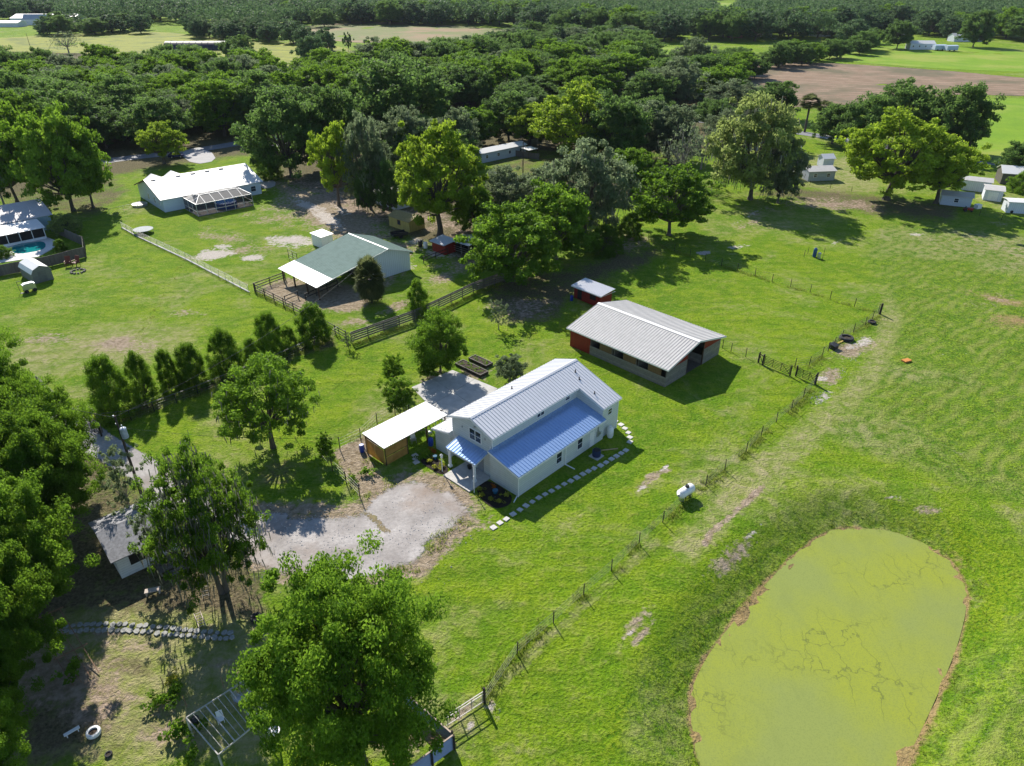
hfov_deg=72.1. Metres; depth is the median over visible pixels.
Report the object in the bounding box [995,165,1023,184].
porch house
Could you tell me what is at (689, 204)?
broadleaf tree
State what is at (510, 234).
broadleaf tree
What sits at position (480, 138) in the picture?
yard tree
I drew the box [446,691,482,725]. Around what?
wire gate
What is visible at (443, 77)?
woodland tree
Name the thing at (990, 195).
double door
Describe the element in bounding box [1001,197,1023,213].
white trailer box
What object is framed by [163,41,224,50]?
tunnel shed
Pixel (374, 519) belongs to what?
grass tongue
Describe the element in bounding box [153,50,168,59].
oak tree
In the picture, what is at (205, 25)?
nursery tree
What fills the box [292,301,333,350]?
hedge bush
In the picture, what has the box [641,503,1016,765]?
bank grass
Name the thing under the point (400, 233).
utility trailer
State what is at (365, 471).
yard plant
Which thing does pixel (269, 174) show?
bush
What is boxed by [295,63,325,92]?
woodland tree
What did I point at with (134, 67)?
oak tree
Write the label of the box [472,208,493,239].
bush
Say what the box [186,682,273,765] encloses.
arbour
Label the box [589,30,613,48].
field tree
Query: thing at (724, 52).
field edge tree
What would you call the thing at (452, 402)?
concrete pad
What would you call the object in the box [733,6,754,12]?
belt tree
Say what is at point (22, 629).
broadleaf tree
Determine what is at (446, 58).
woodland tree
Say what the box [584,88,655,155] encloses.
oak tree
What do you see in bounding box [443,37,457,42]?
clearing tree
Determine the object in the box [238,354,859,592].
loose stones
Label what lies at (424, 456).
green plant
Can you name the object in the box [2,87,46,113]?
oak tree
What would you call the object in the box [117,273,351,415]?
power line
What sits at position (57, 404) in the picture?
broadleaf tree
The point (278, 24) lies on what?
nursery tree
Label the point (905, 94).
oak tree
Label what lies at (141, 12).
belt tree
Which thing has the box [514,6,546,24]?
belt tree
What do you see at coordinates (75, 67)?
oak tree
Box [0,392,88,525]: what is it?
broadleaf tree
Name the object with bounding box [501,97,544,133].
garden tree
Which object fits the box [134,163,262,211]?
white roofed house
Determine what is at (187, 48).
oak tree
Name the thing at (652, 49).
woodland tree
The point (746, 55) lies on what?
field edge tree
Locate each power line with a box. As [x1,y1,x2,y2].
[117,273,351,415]
[120,427,444,438]
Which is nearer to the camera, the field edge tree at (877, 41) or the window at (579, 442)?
the window at (579, 442)
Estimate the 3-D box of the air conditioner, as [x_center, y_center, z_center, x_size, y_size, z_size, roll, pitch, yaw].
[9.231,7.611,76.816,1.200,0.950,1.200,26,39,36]
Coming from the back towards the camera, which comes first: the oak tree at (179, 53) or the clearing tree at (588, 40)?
the clearing tree at (588, 40)
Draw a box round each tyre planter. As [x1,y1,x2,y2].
[85,725,100,739]
[250,612,261,622]
[839,334,853,341]
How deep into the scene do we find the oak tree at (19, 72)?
267.36 m
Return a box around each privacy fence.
[0,228,86,275]
[516,150,538,159]
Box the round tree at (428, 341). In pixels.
[404,305,468,376]
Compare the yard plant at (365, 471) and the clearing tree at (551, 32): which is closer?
the yard plant at (365, 471)
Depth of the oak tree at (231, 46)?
314.05 m
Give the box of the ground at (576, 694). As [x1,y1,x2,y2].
[0,0,1023,765]
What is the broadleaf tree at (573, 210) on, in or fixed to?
on the ground at (576, 694)
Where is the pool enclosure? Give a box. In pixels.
[182,187,253,216]
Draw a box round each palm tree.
[797,93,822,131]
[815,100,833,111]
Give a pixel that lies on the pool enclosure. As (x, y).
(213, 201)
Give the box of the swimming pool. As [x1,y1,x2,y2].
[11,241,45,252]
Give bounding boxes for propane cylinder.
[607,425,613,437]
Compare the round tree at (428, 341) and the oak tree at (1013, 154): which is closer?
the round tree at (428, 341)
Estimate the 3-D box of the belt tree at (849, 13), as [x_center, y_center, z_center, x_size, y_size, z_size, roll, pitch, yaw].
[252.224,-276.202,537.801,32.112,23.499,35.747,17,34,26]
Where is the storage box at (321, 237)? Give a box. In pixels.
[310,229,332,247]
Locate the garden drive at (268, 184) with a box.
[260,179,275,187]
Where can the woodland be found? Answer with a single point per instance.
(217, 10)
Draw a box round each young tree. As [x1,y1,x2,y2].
[377,374,418,413]
[381,352,404,380]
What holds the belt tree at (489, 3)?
on the ground at (576, 694)
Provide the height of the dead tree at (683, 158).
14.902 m
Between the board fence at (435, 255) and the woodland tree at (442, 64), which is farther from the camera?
the woodland tree at (442, 64)
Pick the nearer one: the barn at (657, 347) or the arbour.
the arbour
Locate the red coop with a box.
[571,278,614,305]
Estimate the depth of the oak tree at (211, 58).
293.57 m
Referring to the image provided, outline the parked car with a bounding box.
[168,152,183,158]
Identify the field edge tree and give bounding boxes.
[670,50,690,56]
[718,47,737,53]
[718,50,731,54]
[732,51,763,70]
[735,46,759,57]
[749,56,773,78]
[758,51,779,66]
[767,41,795,67]
[773,40,805,61]
[791,38,806,46]
[791,42,818,65]
[805,42,828,62]
[817,43,829,58]
[821,38,846,57]
[823,39,852,57]
[847,38,873,54]
[849,30,881,49]
[851,30,878,47]
[869,27,886,39]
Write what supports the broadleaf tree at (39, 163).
on the ground at (576, 694)
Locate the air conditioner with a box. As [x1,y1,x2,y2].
[589,447,603,460]
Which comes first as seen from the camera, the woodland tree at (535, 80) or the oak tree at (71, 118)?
the oak tree at (71, 118)
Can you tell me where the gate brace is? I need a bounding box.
[758,352,764,364]
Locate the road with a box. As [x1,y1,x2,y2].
[101,121,1000,165]
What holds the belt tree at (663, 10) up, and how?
on the ground at (576, 694)
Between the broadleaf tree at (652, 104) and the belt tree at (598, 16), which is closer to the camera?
the broadleaf tree at (652, 104)
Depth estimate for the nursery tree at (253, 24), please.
517.00 m
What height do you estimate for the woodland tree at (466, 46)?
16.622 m
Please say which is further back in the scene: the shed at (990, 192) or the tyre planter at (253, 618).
the shed at (990, 192)
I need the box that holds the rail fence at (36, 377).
[35,376,102,432]
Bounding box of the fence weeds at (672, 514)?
[102,240,882,708]
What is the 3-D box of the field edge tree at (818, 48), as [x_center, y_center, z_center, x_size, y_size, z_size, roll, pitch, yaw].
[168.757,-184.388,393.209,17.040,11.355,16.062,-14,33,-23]
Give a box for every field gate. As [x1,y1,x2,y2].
[85,423,102,436]
[763,354,792,375]
[795,365,817,384]
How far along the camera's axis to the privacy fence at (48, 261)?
126.87 m
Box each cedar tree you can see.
[352,168,380,213]
[352,254,386,304]
[372,158,403,211]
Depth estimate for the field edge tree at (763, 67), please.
334.69 m
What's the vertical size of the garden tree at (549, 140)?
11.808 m
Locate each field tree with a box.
[46,30,82,53]
[214,34,257,55]
[289,33,326,60]
[309,8,339,26]
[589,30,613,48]
[833,18,873,39]
[882,18,918,48]
[936,14,963,37]
[954,9,1001,46]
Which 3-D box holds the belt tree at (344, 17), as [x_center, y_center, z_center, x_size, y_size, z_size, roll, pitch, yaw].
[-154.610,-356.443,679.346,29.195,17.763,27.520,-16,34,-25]
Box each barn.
[278,233,412,299]
[566,300,726,386]
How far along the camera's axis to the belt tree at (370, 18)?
686.90 m
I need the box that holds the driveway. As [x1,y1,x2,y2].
[230,481,473,578]
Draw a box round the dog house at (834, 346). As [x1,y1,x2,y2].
[829,341,839,349]
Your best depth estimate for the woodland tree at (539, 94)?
252.46 m
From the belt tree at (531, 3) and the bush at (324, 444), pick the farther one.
the belt tree at (531, 3)
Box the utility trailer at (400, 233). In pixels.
[386,229,407,238]
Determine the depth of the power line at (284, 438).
72.06 m
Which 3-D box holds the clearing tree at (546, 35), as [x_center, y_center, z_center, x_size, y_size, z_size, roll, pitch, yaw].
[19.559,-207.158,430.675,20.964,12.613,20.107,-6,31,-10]
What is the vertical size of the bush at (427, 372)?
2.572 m
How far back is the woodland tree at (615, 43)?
344.48 m
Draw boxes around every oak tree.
[0,44,25,63]
[0,49,23,68]
[0,56,49,73]
[0,70,36,89]
[0,88,40,125]
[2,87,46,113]
[5,58,60,74]
[10,70,28,75]
[13,76,61,90]
[21,46,60,62]
[23,88,111,139]
[23,115,101,146]
[24,67,90,82]
[24,78,98,109]
[25,75,50,85]
[26,65,70,74]
[26,83,41,92]
[27,65,66,75]
[31,70,90,91]
[43,53,81,67]
[55,68,97,86]
[61,64,93,70]
[70,56,101,65]
[75,105,136,147]
[78,42,119,65]
[79,66,110,77]
[84,63,115,70]
[87,55,116,69]
[87,67,131,89]
[92,64,125,72]
[92,71,149,97]
[94,83,147,107]
[96,90,149,127]
[109,50,137,64]
[115,95,195,142]
[117,52,148,66]
[120,59,142,67]
[122,63,148,74]
[126,70,146,77]
[131,74,156,88]
[133,72,173,92]
[135,79,156,97]
[137,54,183,75]
[142,42,183,56]
[142,63,184,76]
[145,68,195,92]
[147,87,192,111]
[148,71,191,97]
[150,48,191,56]
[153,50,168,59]
[158,93,198,130]
[160,49,201,70]
[162,52,200,72]
[174,44,217,57]
[174,78,254,136]
[175,83,199,120]
[185,69,240,95]
[188,48,222,68]
[192,75,229,92]
[195,56,243,75]
[199,57,219,66]
[201,82,248,130]
[209,61,246,76]
[218,82,284,124]
[225,43,257,57]
[226,69,294,103]
[227,54,259,71]
[228,48,261,64]
[229,82,330,178]
[248,54,288,72]
[252,46,276,57]
[256,65,294,84]
[262,69,311,86]
[271,84,314,101]
[288,83,368,165]
[344,52,463,122]
[481,89,533,141]
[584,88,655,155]
[747,80,800,113]
[809,102,861,143]
[829,93,898,143]
[864,76,945,135]
[921,80,1006,150]
[991,140,1023,166]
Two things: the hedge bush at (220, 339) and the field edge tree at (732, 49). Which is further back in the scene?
the field edge tree at (732, 49)
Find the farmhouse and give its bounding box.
[431,359,621,502]
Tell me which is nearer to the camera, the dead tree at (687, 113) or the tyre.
the tyre
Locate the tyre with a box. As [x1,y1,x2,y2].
[104,750,112,757]
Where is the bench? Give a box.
[144,586,160,596]
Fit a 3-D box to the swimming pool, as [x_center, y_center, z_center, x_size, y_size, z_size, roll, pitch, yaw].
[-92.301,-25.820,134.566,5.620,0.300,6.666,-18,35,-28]
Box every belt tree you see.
[0,0,14,18]
[1,1,29,19]
[15,0,40,13]
[31,1,60,13]
[85,0,107,16]
[137,1,163,18]
[169,0,202,18]
[281,0,306,20]
[291,4,310,22]
[306,5,317,21]
[310,0,335,14]
[335,5,361,22]
[348,1,373,23]
[362,1,377,21]
[371,0,403,24]
[397,0,422,23]
[404,1,425,24]
[415,4,451,25]
[417,0,436,22]
[428,0,455,23]
[452,5,479,24]
[481,2,491,23]
[482,0,508,24]
[495,0,525,23]
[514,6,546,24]
[515,1,538,23]
[518,0,541,12]
[534,4,552,23]
[536,2,551,8]
[545,5,565,24]
[550,7,578,26]
[569,5,600,28]
[577,2,596,11]
[580,6,609,27]
[604,11,650,30]
[605,3,637,24]
[629,10,658,33]
[644,13,688,41]
[655,7,668,20]
[657,10,693,40]
[657,18,691,38]
[685,8,720,36]
[694,11,726,39]
[710,4,739,37]
[716,12,749,40]
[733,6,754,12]
[736,9,781,40]
[746,7,779,37]
[752,5,770,10]
[770,6,811,38]
[782,6,813,36]
[799,11,839,37]
[814,8,854,30]
[821,4,864,35]
[854,3,879,23]
[862,10,883,28]
[873,11,900,29]
[878,2,908,27]
[885,3,915,20]
[905,9,944,29]
[911,8,950,35]
[932,8,953,14]
[933,10,962,32]
[939,14,970,31]
[983,11,1006,35]
[992,6,1023,38]
[1000,15,1023,40]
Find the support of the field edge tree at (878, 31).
on the ground at (576, 694)
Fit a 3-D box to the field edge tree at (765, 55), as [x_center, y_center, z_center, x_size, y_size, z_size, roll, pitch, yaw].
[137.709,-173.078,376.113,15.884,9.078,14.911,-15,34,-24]
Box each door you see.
[37,270,47,281]
[477,459,483,471]
[589,430,594,447]
[987,192,998,200]
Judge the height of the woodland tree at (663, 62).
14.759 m
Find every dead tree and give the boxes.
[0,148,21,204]
[646,104,703,162]
[652,119,716,171]
[681,123,720,169]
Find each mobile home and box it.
[477,141,527,162]
[905,40,935,49]
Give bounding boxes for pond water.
[691,528,966,765]
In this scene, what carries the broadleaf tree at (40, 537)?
on the ground at (576, 694)
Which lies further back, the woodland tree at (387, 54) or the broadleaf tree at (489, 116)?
the woodland tree at (387, 54)
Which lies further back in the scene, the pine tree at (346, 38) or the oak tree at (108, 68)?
the pine tree at (346, 38)
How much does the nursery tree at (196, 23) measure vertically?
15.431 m
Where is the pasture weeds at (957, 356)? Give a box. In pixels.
[874,229,1023,491]
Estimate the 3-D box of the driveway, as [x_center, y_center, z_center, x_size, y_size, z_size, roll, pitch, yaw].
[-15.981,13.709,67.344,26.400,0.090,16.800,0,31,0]
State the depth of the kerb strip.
128.82 m
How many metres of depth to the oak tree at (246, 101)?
219.04 m
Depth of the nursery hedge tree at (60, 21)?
551.22 m
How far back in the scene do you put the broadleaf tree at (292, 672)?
39.23 m
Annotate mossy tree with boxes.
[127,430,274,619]
[699,90,808,199]
[758,139,811,203]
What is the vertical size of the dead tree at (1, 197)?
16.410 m
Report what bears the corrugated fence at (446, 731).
on the ground at (576, 694)
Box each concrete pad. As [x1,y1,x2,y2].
[412,378,451,404]
[433,370,473,391]
[433,392,469,419]
[453,379,497,403]
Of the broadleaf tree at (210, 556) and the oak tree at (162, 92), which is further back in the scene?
the oak tree at (162, 92)
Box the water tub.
[132,201,147,207]
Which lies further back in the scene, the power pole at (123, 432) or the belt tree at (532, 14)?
the belt tree at (532, 14)
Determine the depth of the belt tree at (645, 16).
525.71 m
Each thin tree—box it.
[92,435,143,507]
[111,494,181,558]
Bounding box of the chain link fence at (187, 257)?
[120,222,247,289]
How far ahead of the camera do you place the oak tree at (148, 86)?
236.34 m
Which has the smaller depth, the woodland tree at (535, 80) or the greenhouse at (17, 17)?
the woodland tree at (535, 80)
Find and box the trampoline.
[133,226,153,234]
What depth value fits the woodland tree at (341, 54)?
300.46 m
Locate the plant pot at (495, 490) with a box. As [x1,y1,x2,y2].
[492,488,497,493]
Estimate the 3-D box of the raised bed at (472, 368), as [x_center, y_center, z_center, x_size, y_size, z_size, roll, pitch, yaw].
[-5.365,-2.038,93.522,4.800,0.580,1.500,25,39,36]
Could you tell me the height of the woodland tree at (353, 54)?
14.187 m
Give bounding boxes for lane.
[15,376,243,531]
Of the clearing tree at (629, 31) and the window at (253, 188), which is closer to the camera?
the window at (253, 188)
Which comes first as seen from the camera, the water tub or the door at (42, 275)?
the door at (42, 275)
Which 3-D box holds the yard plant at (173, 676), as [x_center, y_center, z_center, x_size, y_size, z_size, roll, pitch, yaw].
[-25.261,21.779,52.611,1.012,0.679,1.717,-2,31,-3]
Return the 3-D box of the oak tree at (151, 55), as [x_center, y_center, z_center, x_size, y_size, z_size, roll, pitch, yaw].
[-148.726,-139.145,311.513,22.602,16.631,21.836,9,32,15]
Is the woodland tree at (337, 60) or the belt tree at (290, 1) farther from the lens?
the belt tree at (290, 1)
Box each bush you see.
[0,245,14,259]
[45,212,83,236]
[52,238,68,252]
[80,352,143,427]
[121,350,161,406]
[153,347,183,397]
[172,342,213,394]
[204,326,245,383]
[239,337,264,370]
[250,309,290,362]
[256,162,284,180]
[279,325,297,352]
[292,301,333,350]
[315,431,335,461]
[341,330,354,348]
[403,277,431,318]
[416,362,438,377]
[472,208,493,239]
[583,223,625,259]
[616,211,643,240]
[1005,171,1023,194]
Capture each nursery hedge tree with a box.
[33,15,58,34]
[43,11,67,17]
[44,14,74,35]
[56,15,78,33]
[66,13,81,21]
[73,17,109,34]
[87,14,98,17]
[98,13,127,32]
[107,13,132,31]
[124,13,150,32]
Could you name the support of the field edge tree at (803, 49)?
on the fallow field at (838, 83)
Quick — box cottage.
[88,496,180,578]
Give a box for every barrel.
[359,443,364,452]
[423,242,427,248]
[428,437,433,445]
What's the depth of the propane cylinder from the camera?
79.56 m
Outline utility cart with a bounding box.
[21,281,36,292]
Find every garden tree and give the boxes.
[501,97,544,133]
[531,113,582,147]
[558,86,573,99]
[593,88,615,96]
[634,94,675,111]
[694,98,736,127]
[702,110,745,141]
[717,106,762,145]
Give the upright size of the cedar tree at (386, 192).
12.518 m
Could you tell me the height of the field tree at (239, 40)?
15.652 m
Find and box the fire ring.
[70,268,85,273]
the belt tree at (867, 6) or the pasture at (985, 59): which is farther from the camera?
the belt tree at (867, 6)
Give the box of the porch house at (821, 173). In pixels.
[802,165,836,180]
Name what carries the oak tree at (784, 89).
on the ground at (576, 694)
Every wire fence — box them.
[101,326,338,421]
[320,448,360,497]
[338,405,408,449]
[483,372,818,703]
[648,235,880,308]
[722,340,758,361]
[794,310,878,366]
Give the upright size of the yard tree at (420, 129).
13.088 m
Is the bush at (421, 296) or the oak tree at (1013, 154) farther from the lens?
the oak tree at (1013, 154)
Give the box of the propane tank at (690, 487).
[677,483,694,501]
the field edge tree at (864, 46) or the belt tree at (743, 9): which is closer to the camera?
the field edge tree at (864, 46)
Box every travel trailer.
[932,44,945,50]
[943,45,958,50]
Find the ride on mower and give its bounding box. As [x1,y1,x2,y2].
[963,206,973,211]
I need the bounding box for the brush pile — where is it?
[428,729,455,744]
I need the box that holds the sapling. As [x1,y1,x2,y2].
[489,299,510,329]
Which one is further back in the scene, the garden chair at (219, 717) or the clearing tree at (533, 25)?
the clearing tree at (533, 25)
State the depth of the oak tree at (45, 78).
233.23 m
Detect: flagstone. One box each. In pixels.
[101,627,107,632]
[108,626,114,632]
[120,627,127,632]
[126,628,132,633]
[133,628,139,633]
[161,631,167,636]
[175,626,181,631]
[211,634,217,640]
[226,630,233,635]
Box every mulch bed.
[420,454,447,473]
[477,481,511,507]
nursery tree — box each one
[177,13,196,30]
[181,15,205,36]
[187,16,204,37]
[200,19,215,37]
[208,20,233,39]
[221,23,248,38]
[227,16,243,33]
[240,17,250,26]
[244,19,256,39]
[248,16,267,37]
[256,20,280,42]
[271,20,282,36]
[275,18,292,35]
[275,22,303,43]
[279,20,302,42]
[291,24,311,42]
[304,30,328,47]
[316,27,336,50]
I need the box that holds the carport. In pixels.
[362,401,446,465]
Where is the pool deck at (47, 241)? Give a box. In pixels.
[0,237,56,262]
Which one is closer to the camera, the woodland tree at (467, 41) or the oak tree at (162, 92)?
the oak tree at (162, 92)
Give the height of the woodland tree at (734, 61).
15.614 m
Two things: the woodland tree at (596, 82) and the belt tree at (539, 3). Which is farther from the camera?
the belt tree at (539, 3)
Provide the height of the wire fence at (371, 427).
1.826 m
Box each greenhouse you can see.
[0,20,26,26]
[10,14,86,20]
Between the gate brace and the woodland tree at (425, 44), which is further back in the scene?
the woodland tree at (425, 44)
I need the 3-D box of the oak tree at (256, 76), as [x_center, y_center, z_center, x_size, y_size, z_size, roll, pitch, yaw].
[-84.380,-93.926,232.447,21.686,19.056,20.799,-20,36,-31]
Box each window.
[128,548,163,564]
[250,186,255,191]
[469,427,481,444]
[536,410,544,418]
[556,450,562,464]
[577,437,582,450]
[607,407,612,415]
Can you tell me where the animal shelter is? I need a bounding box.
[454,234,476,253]
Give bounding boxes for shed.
[18,258,53,283]
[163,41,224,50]
[376,187,410,209]
[387,209,424,232]
[429,234,455,254]
[817,153,835,165]
[939,189,974,206]
[961,176,993,191]
[982,184,1005,201]
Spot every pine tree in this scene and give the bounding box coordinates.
[342,32,354,51]
[814,16,825,42]
[820,13,830,42]
[825,15,836,40]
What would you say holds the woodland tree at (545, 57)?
on the ground at (576, 694)
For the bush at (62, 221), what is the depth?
139.24 m
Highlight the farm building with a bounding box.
[22,14,50,24]
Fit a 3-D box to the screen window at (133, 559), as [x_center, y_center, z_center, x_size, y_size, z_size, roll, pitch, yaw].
[-32.137,14.871,62.235,3.200,1.200,0.040,-25,38,-35]
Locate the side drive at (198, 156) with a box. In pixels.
[182,149,214,162]
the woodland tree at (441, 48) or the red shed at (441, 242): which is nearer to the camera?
the red shed at (441, 242)
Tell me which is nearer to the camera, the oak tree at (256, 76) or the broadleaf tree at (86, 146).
the broadleaf tree at (86, 146)
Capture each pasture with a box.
[305,22,504,42]
[661,47,678,54]
[827,46,1023,71]
[959,98,1023,162]
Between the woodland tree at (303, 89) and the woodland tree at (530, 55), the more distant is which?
the woodland tree at (530, 55)
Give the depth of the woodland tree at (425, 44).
340.51 m
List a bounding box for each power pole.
[112,415,142,494]
[522,141,523,173]
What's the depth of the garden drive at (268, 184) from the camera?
173.66 m
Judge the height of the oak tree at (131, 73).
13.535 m
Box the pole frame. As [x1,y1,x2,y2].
[38,606,98,685]
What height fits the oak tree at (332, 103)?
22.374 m
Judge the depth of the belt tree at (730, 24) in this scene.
504.43 m
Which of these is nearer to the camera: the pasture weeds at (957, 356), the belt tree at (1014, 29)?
the pasture weeds at (957, 356)
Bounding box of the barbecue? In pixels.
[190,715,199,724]
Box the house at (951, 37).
[947,33,981,41]
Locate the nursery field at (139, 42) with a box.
[0,32,352,65]
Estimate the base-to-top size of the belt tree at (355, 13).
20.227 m
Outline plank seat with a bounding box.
[63,725,79,737]
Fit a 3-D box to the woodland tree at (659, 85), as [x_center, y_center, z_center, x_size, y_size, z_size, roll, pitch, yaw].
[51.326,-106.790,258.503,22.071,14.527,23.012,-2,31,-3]
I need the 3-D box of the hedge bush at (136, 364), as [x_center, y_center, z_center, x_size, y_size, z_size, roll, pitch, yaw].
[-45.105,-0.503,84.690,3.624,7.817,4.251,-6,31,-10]
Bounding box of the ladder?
[194,611,205,628]
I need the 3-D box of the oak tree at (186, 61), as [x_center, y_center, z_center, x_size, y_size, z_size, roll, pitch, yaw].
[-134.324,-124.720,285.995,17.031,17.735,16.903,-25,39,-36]
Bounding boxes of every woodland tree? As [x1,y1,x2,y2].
[288,57,316,71]
[292,85,322,102]
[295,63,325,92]
[296,61,332,83]
[300,47,345,61]
[318,60,367,96]
[320,56,369,69]
[321,52,363,66]
[328,72,367,111]
[331,50,359,59]
[352,36,383,57]
[357,52,374,64]
[357,66,369,75]
[365,36,417,59]
[373,47,421,66]
[374,41,410,61]
[405,60,450,97]
[407,41,440,59]
[409,40,436,58]
[414,56,436,65]
[422,39,463,58]
[427,35,453,45]
[430,56,442,70]
[433,50,471,70]
[434,62,494,108]
[435,62,475,79]
[436,52,495,86]
[438,57,496,106]
[452,38,470,45]
[454,40,489,54]
[459,33,503,53]
[468,48,493,67]
[482,50,504,57]
[485,37,509,50]
[485,54,534,96]
[485,80,546,103]
[496,43,522,52]
[497,74,559,95]
[499,47,528,57]
[500,49,538,76]
[501,48,540,74]
[503,29,539,47]
[530,49,545,54]
[530,59,551,75]
[531,37,566,52]
[533,52,559,72]
[534,39,588,58]
[539,66,590,95]
[541,58,578,86]
[559,57,626,92]
[569,74,615,90]
[570,52,591,64]
[574,49,604,55]
[576,53,631,88]
[580,47,606,57]
[586,69,625,96]
[602,39,633,53]
[606,40,653,55]
[607,44,651,76]
[608,52,659,90]
[618,69,680,106]
[621,41,667,60]
[621,73,681,95]
[622,67,653,89]
[646,57,678,68]
[650,51,671,59]
[650,56,715,104]
[666,36,718,57]
[686,66,712,97]
[687,54,729,69]
[691,63,755,98]
[691,78,762,109]
[695,52,750,83]
[729,54,752,69]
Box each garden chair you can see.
[64,256,71,266]
[71,255,80,266]
[215,710,224,724]
[231,690,243,703]
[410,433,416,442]
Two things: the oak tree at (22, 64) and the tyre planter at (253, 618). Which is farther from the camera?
the oak tree at (22, 64)
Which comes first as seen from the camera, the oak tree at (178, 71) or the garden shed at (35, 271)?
the garden shed at (35, 271)
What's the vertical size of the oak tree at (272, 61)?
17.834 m
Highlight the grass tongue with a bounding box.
[362,511,390,531]
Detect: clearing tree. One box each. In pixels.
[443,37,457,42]
[460,35,471,38]
[485,30,511,40]
[501,28,515,32]
[515,20,547,31]
[516,29,541,34]
[538,32,556,38]
[539,30,561,39]
[541,23,560,31]
[552,26,567,39]
[560,23,586,29]
[561,26,589,38]
[564,33,592,40]
[569,40,608,50]
[572,39,606,49]
[587,25,610,33]
[594,28,625,40]
[604,31,627,37]
[610,36,636,44]
[616,25,636,32]
[623,28,638,35]
[624,33,669,50]
[625,29,664,42]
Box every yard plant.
[50,655,82,685]
[138,689,176,711]
[151,678,182,710]
[157,716,208,749]
[165,666,180,685]
[170,744,198,765]
[347,474,359,483]
[357,466,377,476]
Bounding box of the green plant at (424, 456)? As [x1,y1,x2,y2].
[414,450,430,459]
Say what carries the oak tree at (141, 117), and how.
on the ground at (576, 694)
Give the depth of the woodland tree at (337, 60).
280.71 m
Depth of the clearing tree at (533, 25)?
480.53 m
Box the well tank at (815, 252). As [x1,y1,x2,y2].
[812,248,817,256]
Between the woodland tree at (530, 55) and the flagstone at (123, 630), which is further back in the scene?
the woodland tree at (530, 55)
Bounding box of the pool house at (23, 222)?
[0,199,52,246]
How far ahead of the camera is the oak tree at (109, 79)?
221.62 m
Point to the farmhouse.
(519, 436)
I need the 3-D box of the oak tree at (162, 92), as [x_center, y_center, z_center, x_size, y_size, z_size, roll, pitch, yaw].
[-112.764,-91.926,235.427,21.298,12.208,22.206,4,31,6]
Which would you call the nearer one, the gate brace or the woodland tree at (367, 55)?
the gate brace
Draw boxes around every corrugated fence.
[406,697,452,738]
[410,734,455,765]
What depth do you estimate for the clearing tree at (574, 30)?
444.13 m
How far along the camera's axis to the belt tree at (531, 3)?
611.82 m
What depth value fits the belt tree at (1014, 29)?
511.06 m
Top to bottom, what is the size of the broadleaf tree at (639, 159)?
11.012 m
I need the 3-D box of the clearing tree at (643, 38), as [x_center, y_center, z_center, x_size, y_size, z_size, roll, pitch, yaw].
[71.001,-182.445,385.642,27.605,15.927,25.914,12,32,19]
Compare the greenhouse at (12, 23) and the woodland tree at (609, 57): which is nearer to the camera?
the woodland tree at (609, 57)
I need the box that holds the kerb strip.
[122,227,249,291]
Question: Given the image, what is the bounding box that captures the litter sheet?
[901,358,911,362]
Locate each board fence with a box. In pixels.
[253,272,285,290]
[254,284,346,337]
[284,291,298,301]
[304,280,337,300]
[350,273,504,343]
[423,248,447,263]
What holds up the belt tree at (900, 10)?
on the ground at (576, 694)
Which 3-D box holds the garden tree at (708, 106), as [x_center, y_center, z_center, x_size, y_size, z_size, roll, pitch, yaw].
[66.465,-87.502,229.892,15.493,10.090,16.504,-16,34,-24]
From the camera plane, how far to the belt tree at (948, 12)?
559.74 m
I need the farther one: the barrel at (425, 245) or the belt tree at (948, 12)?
the belt tree at (948, 12)
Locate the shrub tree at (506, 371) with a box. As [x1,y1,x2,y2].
[493,353,528,384]
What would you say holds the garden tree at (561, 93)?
on the ground at (576, 694)
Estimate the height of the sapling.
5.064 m
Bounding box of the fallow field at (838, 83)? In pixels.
[736,62,1023,106]
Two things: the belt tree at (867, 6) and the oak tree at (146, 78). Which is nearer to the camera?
the oak tree at (146, 78)
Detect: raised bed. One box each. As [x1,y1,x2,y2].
[455,359,487,377]
[468,354,492,367]
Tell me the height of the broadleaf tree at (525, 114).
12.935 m
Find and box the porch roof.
[522,146,537,152]
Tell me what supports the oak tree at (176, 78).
on the ground at (576, 694)
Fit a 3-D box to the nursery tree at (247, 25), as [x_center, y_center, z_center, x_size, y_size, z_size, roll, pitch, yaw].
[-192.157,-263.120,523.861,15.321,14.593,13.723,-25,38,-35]
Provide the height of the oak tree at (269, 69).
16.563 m
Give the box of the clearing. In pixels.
[720,3,732,6]
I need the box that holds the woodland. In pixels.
[16,0,1023,32]
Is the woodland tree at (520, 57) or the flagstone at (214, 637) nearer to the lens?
the flagstone at (214, 637)
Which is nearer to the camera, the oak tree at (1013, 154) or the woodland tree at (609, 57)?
the oak tree at (1013, 154)
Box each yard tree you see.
[375,118,387,140]
[381,124,437,170]
[382,113,433,138]
[436,129,481,169]
[458,110,494,144]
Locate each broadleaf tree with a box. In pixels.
[0,99,112,211]
[0,100,29,202]
[0,326,41,409]
[0,370,99,450]
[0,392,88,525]
[0,410,107,537]
[0,467,100,618]
[0,525,67,695]
[0,636,44,727]
[0,684,31,765]
[49,115,113,207]
[134,120,189,163]
[210,350,321,449]
[226,528,460,765]
[306,120,355,205]
[335,109,393,213]
[376,104,434,171]
[393,118,489,235]
[437,106,483,148]
[446,182,497,230]
[453,197,563,285]
[463,104,502,140]
[480,164,535,206]
[503,102,550,145]
[517,177,603,259]
[524,162,578,203]
[527,79,629,159]
[531,136,641,233]
[612,147,666,191]
[628,162,723,235]
[629,99,685,155]
[833,105,953,200]
[906,133,992,203]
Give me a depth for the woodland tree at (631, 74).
288.18 m
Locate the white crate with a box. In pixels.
[973,203,981,208]

